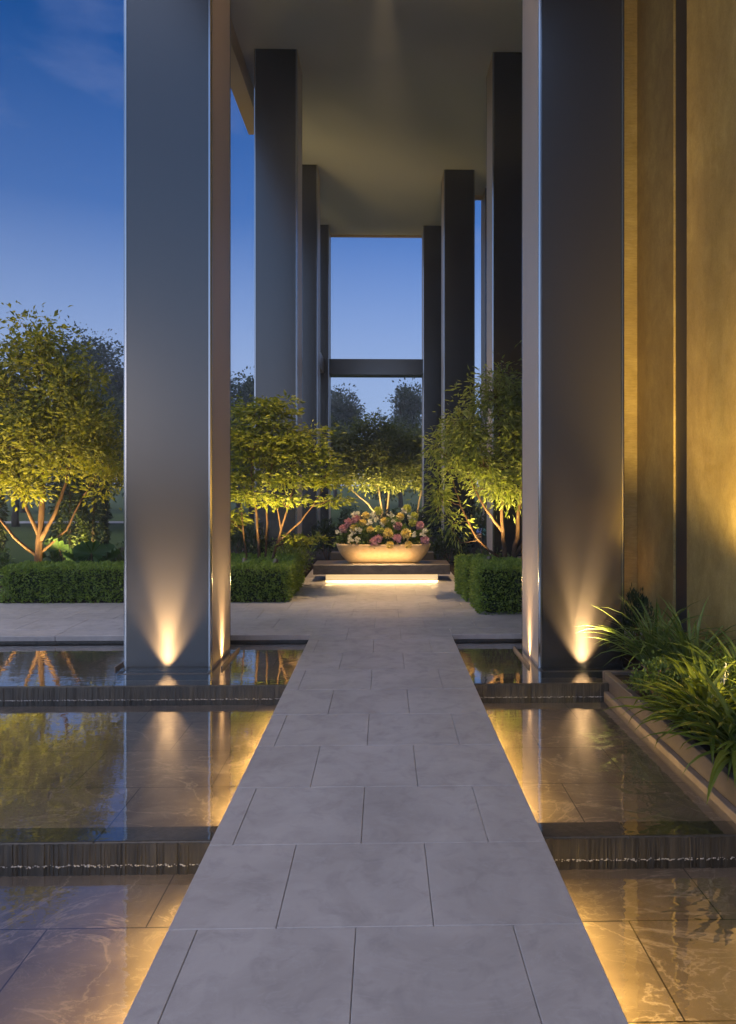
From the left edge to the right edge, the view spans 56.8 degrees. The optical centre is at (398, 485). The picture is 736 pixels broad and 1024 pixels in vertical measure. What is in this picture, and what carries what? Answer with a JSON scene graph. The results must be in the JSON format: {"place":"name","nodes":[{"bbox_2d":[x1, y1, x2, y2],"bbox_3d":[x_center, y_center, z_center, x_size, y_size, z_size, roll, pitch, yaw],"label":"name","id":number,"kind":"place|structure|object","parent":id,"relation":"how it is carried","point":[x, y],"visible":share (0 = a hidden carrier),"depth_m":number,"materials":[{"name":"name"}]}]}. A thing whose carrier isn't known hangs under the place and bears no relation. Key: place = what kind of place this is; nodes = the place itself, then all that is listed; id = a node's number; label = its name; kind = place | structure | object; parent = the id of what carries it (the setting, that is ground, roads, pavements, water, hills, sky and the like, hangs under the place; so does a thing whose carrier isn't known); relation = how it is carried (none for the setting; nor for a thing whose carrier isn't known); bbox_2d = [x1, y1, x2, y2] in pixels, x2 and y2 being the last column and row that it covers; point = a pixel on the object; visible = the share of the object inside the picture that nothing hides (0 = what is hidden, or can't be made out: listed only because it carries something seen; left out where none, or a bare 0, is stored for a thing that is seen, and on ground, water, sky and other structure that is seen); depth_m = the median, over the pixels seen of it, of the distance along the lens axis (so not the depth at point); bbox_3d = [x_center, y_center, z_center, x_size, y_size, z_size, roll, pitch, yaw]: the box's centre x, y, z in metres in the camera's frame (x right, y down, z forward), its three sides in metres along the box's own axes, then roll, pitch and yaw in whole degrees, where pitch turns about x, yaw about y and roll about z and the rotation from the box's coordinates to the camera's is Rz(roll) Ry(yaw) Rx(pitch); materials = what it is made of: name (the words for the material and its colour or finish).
{"place":"outdoors","nodes":[
{"label":"outdoors","id":0,"kind":"place"},
{"bbox_2d":[4,521,123,522],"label":"path","id":1,"kind":"structure","parent":0,"point":[64,521],"depth_m":32.46,"materials":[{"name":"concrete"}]},
{"bbox_2d":[0,486,480,563],"bbox_3d":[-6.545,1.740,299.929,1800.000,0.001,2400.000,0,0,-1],"label":"lawn","id":2,"kind":"structure","parent":0,"point":[25,533],"depth_m":40.75,"materials":[{"name":"green plant"}]},
{"bbox_2d":[0,484,9,558],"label":"columnar shrub","id":3,"kind":"object","parent":2,"relation":"on","point":[3,539],"visible":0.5,"depth_m":14.91,"materials":[{"name":"green plant"}]},
{"bbox_2d":[1,341,52,512],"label":"park tree","id":4,"kind":"object","parent":2,"relation":"on","point":[22,510],"visible":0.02,"depth_m":42.84,"materials":[{"name":"green plant"}]},
{"bbox_2d":[0,386,72,526],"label":"park tree","id":5,"kind":"object","parent":2,"relation":"on","point":[15,519],"visible":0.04,"depth_m":28.59,"materials":[{"name":"green plant"}]},
{"bbox_2d":[31,381,123,529],"bbox_3d":[-11.759,-1.273,26.704,5.730,6.036,5.817,0,0,-1],"label":"park tree","id":6,"kind":"object","parent":2,"relation":"on","point":[118,411],"visible":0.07,"depth_m":25.84,"materials":[{"name":"green plant"}]},
{"bbox_2d":[47,440,123,519],"bbox_3d":[-13.579,-1.058,29.964,4.136,5.624,5.257,0,0,-33],"label":"park tree","id":7,"kind":"object","parent":2,"relation":"on","point":[74,491],"visible":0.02,"depth_m":30.05,"materials":[{"name":"green plant"}]},
{"bbox_2d":[58,315,123,510],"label":"park tree","id":8,"kind":"object","parent":2,"relation":"on","point":[102,352],"visible":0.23,"depth_m":43.39,"materials":[{"name":"green plant"}]},
{"bbox_2d":[100,342,123,427],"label":"park tree","id":9,"kind":"object","parent":2,"relation":"on","point":[120,383],"visible":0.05,"depth_m":44.39,"materials":[{"name":"green plant"}]},
{"bbox_2d":[231,366,253,511],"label":"park tree","id":10,"kind":"object","parent":2,"relation":"on","point":[246,388],"visible":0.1,"depth_m":42.82,"materials":[{"name":"green plant"}]},
{"bbox_2d":[231,402,253,524],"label":"park tree","id":11,"kind":"object","parent":2,"relation":"on","point":[250,508],"visible":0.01,"depth_m":29.72,"materials":[{"name":"green plant"}]},
{"bbox_2d":[331,412,359,450],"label":"park tree","id":12,"kind":"object","parent":2,"relation":"on","point":[336,421],"visible":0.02,"depth_m":34.80,"materials":[{"name":"green plant"}]},
{"bbox_2d":[331,383,367,503],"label":"park tree","id":13,"kind":"object","parent":2,"relation":"on","point":[347,409],"visible":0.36,"depth_m":54.09,"materials":[{"name":"green plant"}]},
{"bbox_2d":[338,415,418,512],"bbox_3d":[-0.693,-0.975,36.405,6.375,5.438,6.097,0,0,-1],"label":"park tree","id":14,"kind":"object","parent":2,"relation":"on","point":[386,493],"visible":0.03,"depth_m":35.57,"materials":[{"name":"green plant"}]},
{"bbox_2d":[379,378,421,506],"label":"park tree","id":15,"kind":"object","parent":2,"relation":"on","point":[406,401],"visible":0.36,"depth_m":53.33,"materials":[{"name":"green plant"}]},
{"bbox_2d":[395,412,480,496],"bbox_3d":[2.332,-1.361,33.250,5.311,6.234,5.794,0,0,40],"label":"park tree","id":16,"kind":"object","parent":2,"relation":"on","point":[414,428],"visible":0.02,"depth_m":32.49,"materials":[{"name":"green plant"}]},
{"bbox_2d":[624,0,735,669],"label":"building","id":17,"kind":"structure","parent":2,"relation":"on","point":[679,304],"depth_m":6.78,"materials":[{"name":"gold metal"}]},
{"bbox_2d":[0,0,480,485],"label":"sky","id":18,"kind":"structure","parent":0,"point":[62,61],"materials":[{"name":"blue"}]},
{"bbox_2d":[0,527,485,609],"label":"soil bed","id":19,"kind":"object","parent":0,"point":[318,556],"visible":0.07,"depth_m":15.16,"materials":[{"name":"brown soil"}]},
{"bbox_2d":[0,548,15,576],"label":"shrub","id":20,"kind":"object","parent":19,"relation":"on","point":[4,559],"visible":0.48,"depth_m":11.50,"materials":[{"name":"green plant"}]},
{"bbox_2d":[43,537,72,561],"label":"shrub","id":21,"kind":"object","parent":19,"relation":"on","point":[57,549],"visible":0.5,"depth_m":11.06,"materials":[{"name":"green plant"}]},
{"bbox_2d":[0,300,123,561],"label":"garden tree","id":22,"kind":"object","parent":19,"relation":"on","point":[25,420],"visible":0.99,"depth_m":10.65,"materials":[{"name":"green plant"}]},
{"bbox_2d":[0,560,123,603],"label":"hedge","id":23,"kind":"object","parent":19,"relation":"on","point":[66,580],"visible":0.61,"depth_m":9.69,"materials":[{"name":"green plant"}]},
{"bbox_2d":[48,453,89,561],"bbox_3d":[-7.271,0.483,15.040,0.893,2.510,0.871,0,0,-1],"label":"columnar shrub","id":24,"kind":"object","parent":19,"relation":"on","point":[57,526],"visible":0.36,"depth_m":14.87,"materials":[{"name":"green plant"}]},
{"bbox_2d":[62,540,119,562],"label":"shrub","id":25,"kind":"object","parent":19,"relation":"on","point":[82,550],"visible":0.64,"depth_m":10.44,"materials":[{"name":"green plant"}]},
{"bbox_2d":[70,460,112,561],"bbox_3d":[-6.669,0.506,14.847,0.875,2.456,0.883,0,0,-1],"label":"columnar shrub","id":26,"kind":"object","parent":19,"relation":"on","point":[100,512],"visible":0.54,"depth_m":14.71,"materials":[{"name":"green plant"}]},
{"bbox_2d":[92,541,123,561],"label":"shrub","id":27,"kind":"object","parent":19,"relation":"on","point":[119,555],"visible":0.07,"depth_m":12.84,"materials":[{"name":"green plant"}]},
{"bbox_2d":[112,546,123,561],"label":"grass tuft","id":28,"kind":"object","parent":19,"relation":"on","point":[120,556],"visible":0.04,"depth_m":10.68,"materials":[{"name":"green plant"}]},
{"bbox_2d":[231,507,249,549],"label":"shrub","id":29,"kind":"object","parent":19,"relation":"on","point":[237,527],"visible":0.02,"depth_m":13.54,"materials":[{"name":"green plant"}]},
{"bbox_2d":[231,523,272,553],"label":"shrub","id":30,"kind":"object","parent":19,"relation":"on","point":[251,532],"visible":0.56,"depth_m":12.82,"materials":[{"name":"green plant"}]},
{"bbox_2d":[231,551,304,602],"bbox_3d":[-2.277,1.409,10.627,1.480,0.611,1.976,0,0,-1],"label":"hedge","id":31,"kind":"object","parent":19,"relation":"on","point":[253,576],"visible":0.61,"depth_m":9.77,"materials":[{"name":"green plant"}]},
{"bbox_2d":[254,49,301,553],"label":"column","id":32,"kind":"structure","parent":19,"relation":"on","point":[277,221],"depth_m":13.05,"materials":[{"name":"black metal"}]},
{"bbox_2d":[268,537,308,555],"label":"grass tuft","id":33,"kind":"object","parent":19,"relation":"on","point":[285,552],"visible":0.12,"depth_m":12.02,"materials":[{"name":"green plant"}]},
{"bbox_2d":[263,537,314,570],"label":"shrub","id":34,"kind":"object","parent":19,"relation":"on","point":[306,560],"visible":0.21,"depth_m":12.44,"materials":[{"name":"green plant"}]},
{"bbox_2d":[231,390,363,560],"bbox_3d":[-1.987,0.090,10.906,2.919,3.275,1.870,0,0,-1],"label":"garden tree","id":35,"kind":"object","parent":19,"relation":"on","point":[256,444],"visible":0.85,"depth_m":10.72,"materials":[{"name":"green plant"}]},
{"bbox_2d":[302,164,319,548],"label":"column","id":36,"kind":"structure","parent":19,"relation":"on","point":[311,288],"depth_m":17.75,"materials":[{"name":"black metal"}]},
{"bbox_2d":[320,352,322,372],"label":"side beam","id":37,"kind":"structure","parent":36,"relation":"attached to","point":[321,363],"depth_m":21.14,"materials":[{"name":"grey metal"}]},
{"bbox_2d":[320,225,330,535],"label":"column","id":38,"kind":"structure","parent":19,"relation":"on","point":[325,321],"depth_m":21.85,"materials":[{"name":"black metal"}]},
{"bbox_2d":[329,359,422,377],"bbox_3d":[-0.726,-3.835,22.290,3.038,0.510,0.600,0,0,-1],"label":"crossbeam","id":39,"kind":"object","parent":38,"relation":"attached to","point":[375,368],"visible":0.98,"depth_m":22.00,"materials":[{"name":"grey metal"}]},
{"bbox_2d":[308,518,344,559],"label":"shrub","id":40,"kind":"object","parent":19,"relation":"on","point":[329,531],"visible":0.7,"depth_m":14.83,"materials":[{"name":"green plant"}]},
{"bbox_2d":[332,504,373,535],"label":"shrub","id":41,"kind":"object","parent":19,"relation":"on","point":[345,515],"visible":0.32,"depth_m":19.41,"materials":[{"name":"green plant"}]},
{"bbox_2d":[331,405,421,524],"bbox_3d":[-1.126,-0.598,24.503,4.365,4.655,2.494,0,0,-1],"label":"garden tree","id":42,"kind":"object","parent":19,"relation":"on","point":[384,449],"visible":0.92,"depth_m":24.14,"materials":[{"name":"green plant"}]},
{"bbox_2d":[377,504,413,530],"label":"shrub","id":43,"kind":"object","parent":19,"relation":"on","point":[396,513],"visible":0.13,"depth_m":19.89,"materials":[{"name":"plant"}]},
{"bbox_2d":[391,423,421,514],"bbox_3d":[0.946,-0.303,25.127,3.288,4.058,2.546,0,0,-1],"label":"garden tree","id":44,"kind":"object","parent":19,"relation":"on","point":[417,450],"visible":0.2,"depth_m":24.81,"materials":[{"name":"green plant"}]},
{"bbox_2d":[404,503,440,537],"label":"shrub","id":45,"kind":"object","parent":19,"relation":"on","point":[426,517],"visible":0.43,"depth_m":19.36,"materials":[{"name":"green plant"}]},
{"bbox_2d":[422,226,440,536],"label":"column","id":46,"kind":"structure","parent":19,"relation":"on","point":[431,312],"depth_m":21.93,"materials":[{"name":"black metal"}]},
{"bbox_2d":[441,169,474,547],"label":"column","id":47,"kind":"structure","parent":19,"relation":"on","point":[457,272],"depth_m":18.04,"materials":[{"name":"black metal"}]},
{"bbox_2d":[407,340,521,557],"bbox_3d":[1.615,-0.229,10.468,3.019,3.907,1.987,0,0,-1],"label":"garden tree","id":48,"kind":"object","parent":19,"relation":"on","point":[469,442],"visible":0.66,"depth_m":10.25,"materials":[{"name":"green plant"}]},
{"bbox_2d":[457,501,485,552],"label":"shrub","id":49,"kind":"object","parent":19,"relation":"on","point":[479,523],"visible":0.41,"depth_m":16.56,"materials":[{"name":"green plant"}]},
{"bbox_2d":[475,524,485,542],"bbox_3d":[2.326,1.300,19.017,0.360,0.620,0.036,0,0,-1],"label":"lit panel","id":50,"kind":"object","parent":19,"relation":"on","point":[483,536],"visible":0.21,"depth_m":19.00,"materials":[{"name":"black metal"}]},
{"bbox_2d":[481,188,485,543],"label":"column","id":51,"kind":"structure","parent":19,"relation":"on","point":[483,281],"depth_m":19.47,"materials":[{"name":"black metal"}]},
{"bbox_2d":[474,546,511,556],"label":"shrub","id":52,"kind":"object","parent":19,"relation":"on","point":[487,552],"visible":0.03,"depth_m":11.98,"materials":[{"name":"green plant"}]},
{"bbox_2d":[486,52,521,557],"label":"column","id":53,"kind":"structure","parent":19,"relation":"on","point":[504,206],"depth_m":13.15,"materials":[{"name":"black metal"}]},
{"bbox_2d":[0,569,521,634],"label":"plaza","id":54,"kind":"structure","parent":0,"point":[319,604],"depth_m":8.94,"materials":[{"name":"stone"}]},
{"bbox_2d":[0,628,641,642],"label":"pool coping","id":55,"kind":"object","parent":54,"relation":"on","point":[273,635],"visible":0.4,"depth_m":7.62,"materials":[{"name":"stone"}]},
{"bbox_2d":[313,560,449,579],"bbox_3d":[-0.295,1.522,12.146,2.380,0.295,0.700,0,0,-1],"label":"plinth bench","id":56,"kind":"object","parent":54,"relation":"on","point":[346,570],"visible":0.98,"depth_m":11.82,"materials":[{"name":"stone"}]},
{"bbox_2d":[352,564,395,564],"bbox_3d":[-0.258,1.368,11.827,1.100,0.012,0.024,0,0,-1],"label":"light bar","id":57,"kind":"object","parent":56,"relation":"on","point":[373,564],"visible":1,"depth_m":11.81,"materials":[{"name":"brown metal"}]},
{"bbox_2d":[336,542,430,562],"bbox_3d":[-0.265,1.204,12.147,1.690,0.342,0.530,0,0,-1],"label":"flower bowl","id":58,"kind":"object","parent":56,"relation":"on","point":[360,553],"visible":0.87,"depth_m":11.97,"materials":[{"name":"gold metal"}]},
{"bbox_2d":[333,504,433,548],"bbox_3d":[-0.276,0.725,12.130,1.820,0.805,0.645,0,0,-1],"label":"flower arrangement","id":59,"kind":"object","parent":58,"relation":"on","point":[406,535],"visible":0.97,"depth_m":11.98,"materials":[{"name":"multicoloured plant"}]},
{"bbox_2d":[429,524,478,562],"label":"shrub","id":60,"kind":"object","parent":54,"relation":"on","point":[439,542],"visible":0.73,"depth_m":14.12,"materials":[{"name":"green plant"}]},
{"bbox_2d":[453,553,495,593],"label":"hedge","id":61,"kind":"object","parent":54,"relation":"on","point":[457,560],"visible":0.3,"depth_m":10.64,"materials":[{"name":"green plant"}]},
{"bbox_2d":[459,556,517,601],"bbox_3d":[1.622,1.381,10.037,1.446,0.671,0.690,0,0,-1],"label":"hedge","id":62,"kind":"object","parent":54,"relation":"on","point":[464,563],"visible":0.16,"depth_m":9.91,"materials":[{"name":"green plant"}]},
{"bbox_2d":[468,557,521,614],"bbox_3d":[1.667,1.361,9.258,1.387,0.710,1.009,0,0,-1],"label":"hedge","id":63,"kind":"object","parent":54,"relation":"on","point":[495,584],"visible":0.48,"depth_m":8.87,"materials":[{"name":"green plant"}]},
{"bbox_2d":[0,641,623,685],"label":"pool water","id":64,"kind":"structure","parent":0,"point":[95,664],"depth_m":6.54,"materials":[{"name":"liquid"}]},
{"bbox_2d":[0,696,644,763],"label":"pool water","id":65,"kind":"structure","parent":0,"point":[24,725],"depth_m":5.48,"materials":[{"name":"liquid"}]},
{"bbox_2d":[0,715,735,1023],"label":"pool floor","id":66,"kind":"structure","parent":0,"point":[77,949],"depth_m":3.48,"materials":[{"name":"brown stone"}]},
{"bbox_2d":[0,826,217,876],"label":"spillway wall","id":67,"kind":"structure","parent":66,"relation":"on","point":[98,851],"depth_m":3.57,"materials":[{"name":"stone"}]},
{"bbox_2d":[0,684,286,700],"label":"spillway wall","id":68,"kind":"structure","parent":66,"relation":"on","point":[127,692],"depth_m":5.94,"materials":[{"name":"stone"}]},
{"bbox_2d":[114,0,238,674],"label":"column","id":69,"kind":"structure","parent":66,"relation":"on","point":[177,334],"depth_m":6.44,"materials":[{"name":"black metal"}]},
{"bbox_2d":[231,0,521,237],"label":"portico roof","id":70,"kind":"structure","parent":69,"relation":"on","point":[393,109],"depth_m":14.39,"materials":[{"name":"paint"}]},
{"bbox_2d":[123,634,627,1023],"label":"walkway","id":71,"kind":"structure","parent":66,"relation":"on","point":[378,851],"depth_m":2.88,"materials":[{"name":"stone"}]},
{"bbox_2d":[474,682,608,697],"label":"spillway wall","id":72,"kind":"structure","parent":66,"relation":"on","point":[509,690],"depth_m":6.02,"materials":[{"name":"stone"}]},
{"bbox_2d":[513,0,632,671],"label":"column","id":73,"kind":"structure","parent":66,"relation":"on","point":[572,312],"depth_m":6.52,"materials":[{"name":"black metal"}]},
{"bbox_2d":[537,821,735,869],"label":"spillway wall","id":74,"kind":"structure","parent":66,"relation":"on","point":[639,845],"depth_m":3.63,"materials":[{"name":"stone"}]},
{"bbox_2d":[602,638,735,823],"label":"planter","id":75,"kind":"object","parent":66,"relation":"on","point":[677,760],"visible":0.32,"depth_m":4.61,"materials":[{"name":"stone"}]},
{"bbox_2d":[624,582,657,655],"bbox_3d":[2.409,1.360,6.797,0.429,0.786,0.476,0,0,-1],"label":"shrub","id":76,"kind":"object","parent":75,"relation":"on","point":[632,596],"visible":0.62,"depth_m":6.75,"materials":[{"name":"green plant"}]},
{"bbox_2d":[622,649,681,697],"bbox_3d":[2.031,1.521,5.372,0.454,0.467,0.500,0,0,-1],"label":"shrub","id":77,"kind":"object","parent":75,"relation":"on","point":[648,675],"visible":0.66,"depth_m":5.35,"materials":[{"name":"green plant"}]},
{"bbox_2d":[579,595,725,677],"bbox_3d":[2.353,1.337,6.057,1.390,0.787,1.505,0,0,-1],"label":"strap plant","id":78,"kind":"object","parent":75,"relation":"in","point":[648,639],"visible":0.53,"depth_m":6.06,"materials":[{"name":"green plant"}]},
{"bbox_2d":[595,597,735,685],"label":"strap plant","id":79,"kind":"object","parent":75,"relation":"in","point":[678,632],"visible":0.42,"depth_m":5.82,"materials":[{"name":"green plant"}]},
{"bbox_2d":[598,655,735,765],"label":"strap plant","id":80,"kind":"object","parent":75,"relation":"on","point":[656,701],"visible":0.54,"depth_m":4.67,"materials":[{"name":"green plant"}]},
{"bbox_2d":[631,646,735,737],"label":"strap plant","id":81,"kind":"object","parent":75,"relation":"on","point":[702,691],"visible":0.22,"depth_m":4.90,"materials":[{"name":"green plant"}]},
{"bbox_2d":[640,659,735,802],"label":"strap plant","id":82,"kind":"object","parent":75,"relation":"in","point":[725,719],"visible":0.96,"depth_m":4.24,"materials":[{"name":"green plant"}]},
{"bbox_2d":[655,620,735,706],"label":"strap plant","id":83,"kind":"object","parent":75,"relation":"on","point":[726,652],"visible":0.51,"depth_m":5.30,"materials":[{"name":"green plant"}]},
{"bbox_2d":[677,654,735,692],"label":"shrub","id":84,"kind":"object","parent":75,"relation":"on","point":[712,668],"visible":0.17,"depth_m":5.26,"materials":[{"name":"green plant"}]},
{"bbox_2d":[693,661,735,702],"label":"strap plant","id":85,"kind":"object","parent":75,"relation":"on","point":[728,679],"visible":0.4,"depth_m":4.71,"materials":[{"name":"green plant"}]},
{"bbox_2d":[721,663,728,684],"bbox_3d":[2.400,1.485,5.015,0.075,0.370,0.086,0,0,37],"label":"flower spike","id":86,"kind":"object","parent":75,"relation":"on","point":[723,679],"visible":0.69,"depth_m":5.01,"materials":[{"name":"white plant"}]},
{"bbox_2d":[331,551,433,559],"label":"wall","id":87,"kind":"structure","parent":0,"point":[337,555],"depth_m":13.49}
]}

